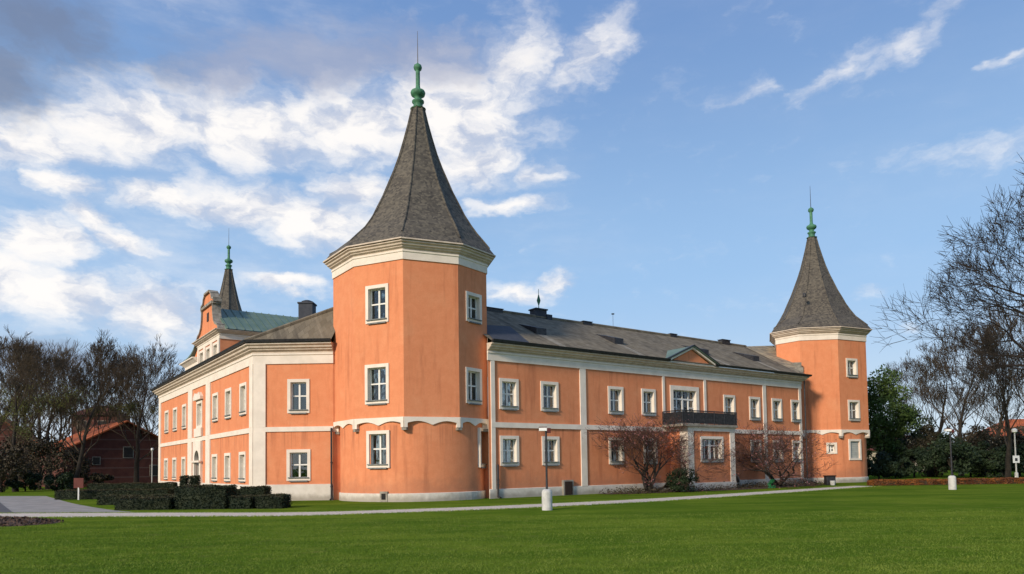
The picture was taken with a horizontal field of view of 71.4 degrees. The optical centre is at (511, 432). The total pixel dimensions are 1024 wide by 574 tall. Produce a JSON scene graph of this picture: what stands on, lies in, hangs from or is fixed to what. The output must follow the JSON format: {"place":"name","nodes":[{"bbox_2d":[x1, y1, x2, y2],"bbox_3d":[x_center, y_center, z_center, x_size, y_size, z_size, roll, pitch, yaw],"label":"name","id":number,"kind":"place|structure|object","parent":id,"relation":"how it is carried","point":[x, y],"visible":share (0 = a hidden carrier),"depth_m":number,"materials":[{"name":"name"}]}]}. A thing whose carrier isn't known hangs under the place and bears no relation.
{"place":"outdoors","nodes":[
{"label":"outdoors","id":0,"kind":"place"},
{"bbox_2d":[0,496,138,512],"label":"forecourt","id":1,"kind":"structure","parent":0,"point":[31,504],"depth_m":36.43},
{"bbox_2d":[189,475,200,484],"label":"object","id":2,"kind":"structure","parent":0,"point":[195,479],"depth_m":38.18,"materials":[{"name":"green plant"}]},
{"bbox_2d":[0,486,865,516],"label":"path","id":3,"kind":"structure","parent":0,"point":[333,512],"depth_m":28.76,"materials":[{"name":"grey gravel"}]},
{"bbox_2d":[0,469,1023,573],"bbox_3d":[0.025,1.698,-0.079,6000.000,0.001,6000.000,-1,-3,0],"label":"lawn","id":4,"kind":"structure","parent":0,"point":[993,498],"depth_m":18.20,"materials":[{"name":"green plant"}]},
{"bbox_2d":[0,443,32,491],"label":"shrub","id":5,"kind":"object","parent":4,"relation":"on","point":[7,463],"visible":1,"depth_m":63.65,"materials":[{"name":"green plant"}]},
{"bbox_2d":[0,420,42,452],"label":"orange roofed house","id":6,"kind":"structure","parent":4,"relation":"on","point":[2,436],"depth_m":116.21,"materials":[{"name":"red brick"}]},
{"bbox_2d":[0,429,45,480],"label":"shrub","id":7,"kind":"object","parent":4,"relation":"on","point":[4,444],"visible":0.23,"depth_m":74.24,"materials":[{"name":"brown plant"}]},
{"bbox_2d":[3,470,43,490],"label":"shrub","id":8,"kind":"object","parent":4,"relation":"on","point":[31,478],"visible":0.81,"depth_m":65.35,"materials":[{"name":"green plant"}]},
{"bbox_2d":[0,335,52,453],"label":"bare tree","id":9,"kind":"object","parent":4,"relation":"on","point":[10,345],"visible":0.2,"depth_m":81.13,"materials":[{"name":"brown plant"}]},
{"bbox_2d":[0,515,63,526],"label":"bark mulch","id":10,"kind":"object","parent":4,"relation":"on","point":[5,521],"visible":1,"depth_m":23.57,"materials":[{"name":"wood"}]},
{"bbox_2d":[0,324,75,491],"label":"bare tree","id":11,"kind":"object","parent":4,"relation":"on","point":[18,408],"visible":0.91,"depth_m":66.25,"materials":[{"name":"brown plant"}]},
{"bbox_2d":[7,438,73,489],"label":"shrub","id":12,"kind":"object","parent":4,"relation":"on","point":[50,449],"visible":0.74,"depth_m":71.68,"materials":[{"name":"green plant"}]},
{"bbox_2d":[0,338,85,444],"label":"bare tree","id":13,"kind":"object","parent":4,"relation":"on","point":[57,348],"visible":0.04,"depth_m":99.06,"materials":[{"name":"brown plant"}]},
{"bbox_2d":[0,345,87,486],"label":"bare tree","id":14,"kind":"object","parent":4,"relation":"on","point":[38,396],"visible":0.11,"depth_m":91.55,"materials":[{"name":"brown plant"}]},
{"bbox_2d":[0,338,102,488],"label":"bare tree","id":15,"kind":"object","parent":4,"relation":"on","point":[2,408],"visible":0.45,"depth_m":75.52,"materials":[{"name":"brown plant"}]},
{"bbox_2d":[44,471,73,490],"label":"shrub","id":16,"kind":"object","parent":4,"relation":"on","point":[63,478],"visible":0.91,"depth_m":65.54,"materials":[{"name":"green plant"}]},
{"bbox_2d":[21,349,105,440],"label":"bare tree","id":17,"kind":"object","parent":4,"relation":"on","point":[61,426],"visible":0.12,"depth_m":103.88,"materials":[{"name":"brown plant"}]},
{"bbox_2d":[51,447,92,483],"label":"shrub","id":18,"kind":"object","parent":4,"relation":"on","point":[85,467],"visible":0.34,"depth_m":77.63,"materials":[{"name":"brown plant"}]},
{"bbox_2d":[74,478,83,499],"bbox_3d":[-26.753,3.464,44.005,0.600,1.340,0.090,-1,-3,0],"label":"notice sign","id":19,"kind":"object","parent":4,"relation":"on","point":[78,483],"visible":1,"depth_m":43.99,"materials":[{"name":"red metal"}]},
{"bbox_2d":[29,329,130,488],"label":"bare tree","id":20,"kind":"object","parent":4,"relation":"on","point":[98,350],"visible":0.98,"depth_m":68.13,"materials":[{"name":"brown plant"}]},
{"bbox_2d":[34,420,158,486],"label":"brick house","id":21,"kind":"structure","parent":4,"relation":"on","point":[111,452],"depth_m":84.71,"materials":[{"name":"brown brick"}]},
{"bbox_2d":[123,447,133,457],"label":"window","id":22,"kind":"structure","parent":21,"relation":"in","point":[128,452],"depth_m":85.14,"materials":[{"name":"grey glass"}]},
{"bbox_2d":[82,472,114,484],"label":"shrub","id":23,"kind":"object","parent":4,"relation":"on","point":[97,477],"visible":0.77,"depth_m":73.41,"materials":[{"name":"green plant"}]},
{"bbox_2d":[71,408,131,434],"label":"roof","id":24,"kind":"structure","parent":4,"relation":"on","point":[99,423],"depth_m":114.96,"materials":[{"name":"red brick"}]},
{"bbox_2d":[57,345,149,433],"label":"bare tree","id":25,"kind":"object","parent":4,"relation":"on","point":[119,401],"visible":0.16,"depth_m":90.11,"materials":[{"name":"brown plant"}]},
{"bbox_2d":[54,487,176,499],"bbox_3d":[-24.998,3.841,45.080,7.293,0.722,1.430,-1,-3,0],"label":"clipped hedge","id":26,"kind":"object","parent":4,"relation":"on","point":[70,494],"visible":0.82,"depth_m":44.53,"materials":[{"name":"green plant"}]},
{"bbox_2d":[77,333,184,482],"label":"bare tree","id":27,"kind":"object","parent":4,"relation":"on","point":[132,407],"visible":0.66,"depth_m":76.00,"materials":[{"name":"brown plant"}]},
{"bbox_2d":[87,482,176,489],"bbox_3d":[-28.830,4.227,54.491,6.790,0.934,1.438,-1,-3,0],"label":"clipped hedge","id":28,"kind":"object","parent":4,"relation":"on","point":[140,485],"visible":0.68,"depth_m":53.94,"materials":[{"name":"green plant"}]},
{"bbox_2d":[91,341,178,455],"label":"bare tree","id":29,"kind":"object","parent":4,"relation":"on","point":[140,434],"visible":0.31,"depth_m":86.19,"materials":[{"name":"brown plant"}]},
{"bbox_2d":[96,493,174,504],"bbox_3d":[-18.707,3.433,37.093,5.267,0.594,1.429,-1,-3,0],"label":"clipped hedge","id":30,"kind":"object","parent":4,"relation":"on","point":[108,499],"visible":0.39,"depth_m":36.54,"materials":[{"name":"green plant"}]},
{"bbox_2d":[112,352,169,433],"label":"bare tree","id":31,"kind":"object","parent":4,"relation":"on","point":[146,424],"visible":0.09,"depth_m":98.26,"materials":[{"name":"brown plant"}]},
{"bbox_2d":[114,495,175,509],"bbox_3d":[-16.267,3.121,31.892,2.594,0.666,1.436,-1,-3,0],"label":"clipped hedge","id":32,"kind":"object","parent":4,"relation":"on","point":[145,503],"visible":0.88,"depth_m":31.34,"materials":[{"name":"green plant"}]},
{"bbox_2d":[174,483,237,509],"bbox_3d":[-13.653,2.838,31.869,2.392,1.165,1.522,-1,-3,0],"label":"clipped hedge","id":33,"kind":"object","parent":4,"relation":"on","point":[203,496],"visible":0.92,"depth_m":31.25,"materials":[{"name":"green plant"}]},
{"bbox_2d":[228,494,256,508],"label":"clipped hedge","id":34,"kind":"object","parent":4,"relation":"on","point":[246,501],"visible":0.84,"depth_m":31.05,"materials":[{"name":"green plant"}]},
{"bbox_2d":[239,485,271,494],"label":"clipped hedge","id":35,"kind":"object","parent":4,"relation":"on","point":[257,490],"visible":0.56,"depth_m":35.36,"materials":[{"name":"green plant"}]},
{"bbox_2d":[255,493,291,508],"bbox_3d":[-10.527,2.993,31.516,1.354,0.718,1.371,-1,-3,0],"label":"clipped hedge","id":36,"kind":"object","parent":4,"relation":"on","point":[274,501],"visible":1,"depth_m":30.95,"materials":[{"name":"green plant"}]},
{"bbox_2d":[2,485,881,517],"bbox_3d":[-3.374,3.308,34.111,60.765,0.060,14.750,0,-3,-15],"label":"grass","id":37,"kind":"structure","parent":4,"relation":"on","point":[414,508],"depth_m":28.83,"materials":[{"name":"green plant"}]},
{"bbox_2d":[150,31,871,501],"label":"chateau","id":38,"kind":"structure","parent":4,"relation":"on","point":[410,365],"depth_m":39.28,"materials":[{"name":"orange paint"}]},
{"bbox_2d":[163,458,167,479],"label":"window","id":39,"kind":"structure","parent":38,"relation":"in","point":[165,459],"depth_m":58.60,"materials":[{"name":"white paint"}]},
{"bbox_2d":[164,410,168,433],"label":"window","id":40,"kind":"structure","parent":38,"relation":"in","point":[166,422],"depth_m":58.74,"materials":[{"name":"white paint"}]},
{"bbox_2d":[171,457,176,479],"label":"window","id":41,"kind":"structure","parent":38,"relation":"in","point":[174,460],"depth_m":55.93,"materials":[{"name":"white paint"}]},
{"bbox_2d":[172,407,176,431],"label":"window","id":42,"kind":"structure","parent":38,"relation":"in","point":[174,409],"depth_m":56.01,"materials":[{"name":"white paint"}]},
{"bbox_2d":[181,457,185,475],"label":"window","id":43,"kind":"structure","parent":38,"relation":"in","point":[183,459],"depth_m":53.25,"materials":[{"name":"white paint"}]},
{"bbox_2d":[181,404,186,429],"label":"window","id":44,"kind":"structure","parent":38,"relation":"in","point":[184,407],"depth_m":53.10,"materials":[{"name":"white paint"}]},
{"bbox_2d":[196,400,202,427],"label":"window","id":45,"kind":"structure","parent":38,"relation":"in","point":[199,404],"depth_m":49.54,"materials":[{"name":"white paint"}]},
{"bbox_2d":[211,454,217,481],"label":"window","id":46,"kind":"structure","parent":38,"relation":"in","point":[214,462],"depth_m":45.82,"materials":[{"name":"white paint"}]},
{"bbox_2d":[211,392,218,422],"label":"window","id":47,"kind":"structure","parent":38,"relation":"in","point":[215,397],"depth_m":45.94,"materials":[{"name":"white paint"}]},
{"bbox_2d":[223,453,230,481],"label":"window","id":48,"kind":"structure","parent":38,"relation":"in","point":[227,456],"depth_m":43.33,"materials":[{"name":"white paint"}]},
{"bbox_2d":[224,387,231,419],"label":"window","id":49,"kind":"structure","parent":38,"relation":"in","point":[228,392],"depth_m":43.39,"materials":[{"name":"white paint"}]},
{"bbox_2d":[238,451,245,482],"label":"window","id":50,"kind":"structure","parent":38,"relation":"in","point":[242,455],"depth_m":40.73,"materials":[{"name":"white paint"}]},
{"bbox_2d":[238,382,246,415],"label":"window","id":51,"kind":"structure","parent":38,"relation":"in","point":[243,386],"depth_m":40.86,"materials":[{"name":"white paint"}]},
{"bbox_2d":[287,379,309,413],"bbox_3d":[-11.609,-1.972,39.174,1.470,2.146,0.987,-1,-3,0],"label":"window","id":52,"kind":"structure","parent":38,"relation":"in","point":[298,390],"depth_m":38.94,"materials":[{"name":"white paint"}]},
{"bbox_2d":[286,449,310,481],"bbox_3d":[-11.550,1.774,39.000,1.560,1.986,0.989,-1,-3,0],"label":"window","id":53,"kind":"structure","parent":38,"relation":"in","point":[298,461],"depth_m":38.73,"materials":[{"name":"white paint"}]},
{"bbox_2d":[365,283,388,324],"bbox_3d":[-6.815,-6.523,36.287,1.400,2.000,0.400,-2,-3,25],"label":"window","id":54,"kind":"structure","parent":38,"relation":"in","point":[376,296],"depth_m":36.39,"materials":[{"name":"white paint"}]},
{"bbox_2d":[365,363,388,404],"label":"window","id":55,"kind":"structure","parent":38,"relation":"in","point":[376,375],"depth_m":36.21,"materials":[{"name":"white paint"}]},
{"bbox_2d":[366,430,389,468],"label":"window","id":56,"kind":"structure","parent":38,"relation":"in","point":[380,439],"depth_m":36.05,"materials":[{"name":"white paint"}]},
{"bbox_2d":[465,367,481,404],"bbox_3d":[-2.073,-2.429,37.405,0.400,1.930,1.300,-3,-3,37],"label":"window","id":57,"kind":"structure","parent":38,"relation":"in","point":[473,376],"depth_m":37.61,"materials":[{"name":"white paint"}]},
{"bbox_2d":[466,291,481,324],"bbox_3d":[-2.091,-6.568,37.654,0.400,1.620,1.280,-3,-3,37],"label":"window","id":58,"kind":"structure","parent":38,"relation":"in","point":[473,301],"depth_m":37.84,"materials":[{"name":"white paint"}]},
{"bbox_2d":[478,428,486,467],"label":"window","id":59,"kind":"structure","parent":38,"relation":"in","point":[480,430],"depth_m":37.53,"materials":[{"name":"white paint"}]},
{"bbox_2d":[499,378,518,410],"bbox_3d":[-0.222,-2.068,38.539,1.280,1.720,0.400,1,-3,-36],"label":"window","id":60,"kind":"structure","parent":38,"relation":"in","point":[508,388],"depth_m":38.64,"materials":[{"name":"white paint"}]},
{"bbox_2d":[500,436,518,466],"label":"window","id":61,"kind":"structure","parent":38,"relation":"in","point":[509,445],"depth_m":38.57,"materials":[{"name":"white paint"}]},
{"bbox_2d":[540,381,558,411],"bbox_3d":[2.059,-2.024,40.197,1.280,1.720,0.400,1,-3,-36],"label":"window","id":62,"kind":"structure","parent":38,"relation":"in","point":[549,391],"depth_m":40.30,"materials":[{"name":"white paint"}]},
{"bbox_2d":[542,436,559,465],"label":"window","id":63,"kind":"structure","parent":38,"relation":"in","point":[553,444],"depth_m":40.24,"materials":[{"name":"white paint"}]},
{"bbox_2d":[608,386,623,414],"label":"window","id":64,"kind":"structure","parent":38,"relation":"in","point":[615,394],"depth_m":43.34,"materials":[{"name":"white paint"}]},
{"bbox_2d":[608,437,623,464],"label":"window","id":65,"kind":"structure","parent":38,"relation":"in","point":[613,461],"depth_m":43.13,"materials":[{"name":"white paint"}]},
{"bbox_2d":[641,388,655,415],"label":"window","id":66,"kind":"structure","parent":38,"relation":"in","point":[648,396],"depth_m":45.02,"materials":[{"name":"white paint"}]},
{"bbox_2d":[670,385,698,423],"bbox_3d":[11.282,-1.782,46.944,2.820,2.560,0.330,1,-3,-36],"label":"balcony door","id":67,"kind":"structure","parent":38,"relation":"in","point":[681,397],"depth_m":47.06,"materials":[{"name":"white paint"}]},
{"bbox_2d":[700,436,723,462],"bbox_3d":[12.853,1.078,46.085,2.300,1.700,0.400,1,-3,-36],"label":"window","id":68,"kind":"structure","parent":38,"relation":"in","point":[709,439],"depth_m":46.13,"materials":[{"name":"white paint"}]},
{"bbox_2d":[723,395,735,413],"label":"window","id":69,"kind":"structure","parent":38,"relation":"in","point":[728,400],"depth_m":49.86,"materials":[{"name":"white paint"}]},
{"bbox_2d":[749,396,760,420],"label":"window","id":70,"kind":"structure","parent":38,"relation":"in","point":[754,402],"depth_m":51.51,"materials":[{"name":"white paint"}]},
{"bbox_2d":[771,398,782,421],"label":"window","id":71,"kind":"structure","parent":38,"relation":"in","point":[776,404],"depth_m":53.12,"materials":[{"name":"white paint"}]},
{"bbox_2d":[790,400,800,422],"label":"window","id":72,"kind":"structure","parent":38,"relation":"in","point":[794,403],"depth_m":54.48,"materials":[{"name":"white paint"}]},
{"bbox_2d":[792,440,802,461],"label":"window","id":73,"kind":"structure","parent":38,"relation":"in","point":[793,441],"depth_m":54.29,"materials":[{"name":"white paint"}]},
{"bbox_2d":[826,442,836,453],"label":"window","id":74,"kind":"structure","parent":38,"relation":"in","point":[829,448],"depth_m":56.69,"materials":[{"name":"white paint"}]},
{"bbox_2d":[846,358,857,377],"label":"window","id":75,"kind":"structure","parent":38,"relation":"in","point":[851,363],"depth_m":57.66,"materials":[{"name":"white paint"}]},
{"bbox_2d":[848,400,860,420],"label":"window","id":76,"kind":"structure","parent":38,"relation":"in","point":[853,405],"depth_m":57.55,"materials":[{"name":"white paint"}]},
{"bbox_2d":[848,439,861,459],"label":"window","id":77,"kind":"structure","parent":38,"relation":"in","point":[854,445],"depth_m":57.27,"materials":[{"name":"white glass"}]},
{"bbox_2d":[539,427,551,509],"bbox_3d":[1.285,1.369,27.265,0.470,3.202,0.400,-1,-3,0],"label":"lamp post","id":78,"kind":"object","parent":4,"relation":"on","point":[546,498],"visible":0.95,"depth_m":27.12,"materials":[{"name":"concrete"}]},
{"bbox_2d":[606,484,814,493],"bbox_3d":[14.547,3.646,46.578,21.600,0.001,3.100,1,-3,-36],"label":"planting bed","id":79,"kind":"object","parent":4,"relation":"on","point":[761,487],"visible":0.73,"depth_m":45.22,"materials":[{"name":"brown plant"}]},
{"bbox_2d":[583,413,738,491],"bbox_3d":[8.767,1.434,42.564,12.337,5.648,6.999,1,-3,-36],"label":"magnolia","id":80,"kind":"object","parent":79,"relation":"on","point":[649,482],"visible":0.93,"depth_m":42.15,"materials":[{"name":"brown plant"}]},
{"bbox_2d":[665,467,699,492],"bbox_3d":[10.013,2.822,42.441,1.995,1.620,2.219,-3,-3,34],"label":"round shrub","id":81,"kind":"object","parent":79,"relation":"on","point":[683,479],"visible":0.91,"depth_m":42.08,"materials":[{"name":"green plant"}]},
{"bbox_2d":[600,479,823,494],"bbox_3d":[14.264,3.387,46.877,21.398,0.717,2.406,1,-3,-36],"label":"ground cover","id":82,"kind":"object","parent":79,"relation":"on","point":[639,490],"visible":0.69,"depth_m":44.73,"materials":[{"name":"green plant"}]},
{"bbox_2d":[701,419,837,487],"bbox_3d":[17.740,1.656,49.039,8.863,5.168,13.791,-2,-3,23],"label":"magnolia","id":83,"kind":"object","parent":79,"relation":"on","point":[779,447],"visible":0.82,"depth_m":47.65,"materials":[{"name":"brown plant"}]},
{"bbox_2d":[823,475,835,484],"bbox_3d":[22.951,3.409,51.327,0.720,0.700,0.910,-1,-3,0],"label":"garden bin","id":84,"kind":"object","parent":4,"relation":"on","point":[829,479],"visible":0.86,"depth_m":51.23,"materials":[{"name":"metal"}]},
{"bbox_2d":[867,451,898,478],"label":"shrub","id":85,"kind":"object","parent":4,"relation":"on","point":[879,469],"visible":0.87,"depth_m":65.16,"materials":[{"name":"green plant"}]},
{"bbox_2d":[866,364,921,477],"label":"green tree","id":86,"kind":"object","parent":4,"relation":"on","point":[877,440],"visible":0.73,"depth_m":71.01,"materials":[{"name":"green plant"}]},
{"bbox_2d":[882,457,913,477],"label":"shrub","id":87,"kind":"object","parent":4,"relation":"on","point":[906,470],"visible":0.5,"depth_m":67.19,"materials":[{"name":"green plant"}]},
{"bbox_2d":[867,350,947,437],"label":"bare tree","id":88,"kind":"object","parent":4,"relation":"on","point":[905,375],"visible":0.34,"depth_m":95.72,"materials":[{"name":"brown plant"}]},
{"bbox_2d":[885,403,936,461],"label":"green tree","id":89,"kind":"object","parent":4,"relation":"on","point":[914,434],"visible":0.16,"depth_m":78.71,"materials":[{"name":"green plant"}]},
{"bbox_2d":[888,443,937,477],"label":"shrub","id":90,"kind":"object","parent":4,"relation":"on","point":[915,454],"visible":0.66,"depth_m":69.54,"materials":[{"name":"green plant"}]},
{"bbox_2d":[905,424,953,476],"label":"shrub","id":91,"kind":"object","parent":4,"relation":"on","point":[930,432],"visible":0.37,"depth_m":71.59,"materials":[{"name":"green plant"}]},
{"bbox_2d":[899,324,986,474],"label":"bare tree","id":92,"kind":"object","parent":4,"relation":"on","point":[924,371],"visible":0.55,"depth_m":80.16,"materials":[{"name":"brown plant"}]},
{"bbox_2d":[866,422,1023,466],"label":"woodland","id":93,"kind":"object","parent":4,"relation":"on","point":[1020,427],"visible":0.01,"depth_m":111.96,"materials":[{"name":"brown plant"}]},
{"bbox_2d":[867,477,1023,485],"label":"hedge","id":94,"kind":"object","parent":4,"relation":"on","point":[939,481],"visible":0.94,"depth_m":48.52,"materials":[{"name":"orange plant"}]},
{"bbox_2d":[869,154,1023,423],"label":"bare tree","id":95,"kind":"object","parent":4,"relation":"on","point":[988,268],"visible":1,"depth_m":50.38,"materials":[{"name":"brown plant"}]},
{"bbox_2d":[944,428,956,489],"bbox_3d":[24.989,1.499,40.608,0.470,3.502,0.400,-1,-3,0],"label":"lamp post","id":96,"kind":"object","parent":4,"relation":"on","point":[952,482],"visible":0.99,"depth_m":40.55,"materials":[{"name":"metal"}]},
{"bbox_2d":[922,432,982,474],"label":"shrub","id":97,"kind":"object","parent":4,"relation":"on","point":[937,455],"visible":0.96,"depth_m":65.79,"materials":[{"name":"green plant"}]},
{"bbox_2d":[914,321,1007,475],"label":"bare tree","id":98,"kind":"object","parent":4,"relation":"on","point":[938,395],"visible":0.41,"depth_m":72.82,"materials":[{"name":"brown plant"}]},
{"bbox_2d":[948,441,989,476],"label":"shrub","id":99,"kind":"object","parent":4,"relation":"on","point":[981,468],"visible":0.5,"depth_m":67.37,"materials":[{"name":"green plant"}]},
{"bbox_2d":[955,424,1006,475],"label":"shrub","id":100,"kind":"object","parent":4,"relation":"on","point":[981,435],"visible":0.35,"depth_m":73.27,"materials":[{"name":"green plant"}]},
{"bbox_2d":[947,311,1023,477],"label":"bare tree","id":101,"kind":"object","parent":4,"relation":"on","point":[1008,469],"visible":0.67,"depth_m":62.03,"materials":[{"name":"brown plant"}]},
{"bbox_2d":[960,333,1023,448],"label":"bare tree","id":102,"kind":"object","parent":4,"relation":"on","point":[1001,421],"visible":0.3,"depth_m":91.50,"materials":[{"name":"brown plant"}]},
{"bbox_2d":[971,299,1023,405],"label":"bare tree","id":103,"kind":"object","parent":4,"relation":"on","point":[1021,336],"visible":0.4,"depth_m":73.22,"materials":[{"name":"brown plant"}]},
{"bbox_2d":[974,444,1023,477],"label":"shrub","id":104,"kind":"object","parent":4,"relation":"on","point":[996,464],"visible":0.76,"depth_m":65.42,"materials":[{"name":"green plant"}]},
{"bbox_2d":[982,419,1023,442],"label":"orange roofed house","id":105,"kind":"structure","parent":4,"relation":"on","point":[1017,422],"depth_m":118.62,"materials":[{"name":"red tile"}]},
{"bbox_2d":[1000,431,1023,475],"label":"shrub","id":106,"kind":"object","parent":4,"relation":"on","point":[1019,437],"visible":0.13,"depth_m":68.62,"materials":[{"name":"green plant"}]},
{"bbox_2d":[1011,428,1019,477],"bbox_3d":[43.110,1.770,61.055,0.560,4.300,0.440,-1,-3,0],"label":"lamp post","id":107,"kind":"object","parent":4,"relation":"on","point":[1016,459],"visible":0.95,"depth_m":60.94,"materials":[{"name":"metal"}]},
{"bbox_2d":[1012,443,1023,465],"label":"shrub","id":108,"kind":"object","parent":4,"relation":"on","point":[1020,450],"visible":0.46,"depth_m":65.91,"materials":[{"name":"green plant"}]},
{"bbox_2d":[0,0,1023,441],"label":"sky","id":109,"kind":"structure","parent":0,"point":[655,165],"materials":[{"name":"blue"}]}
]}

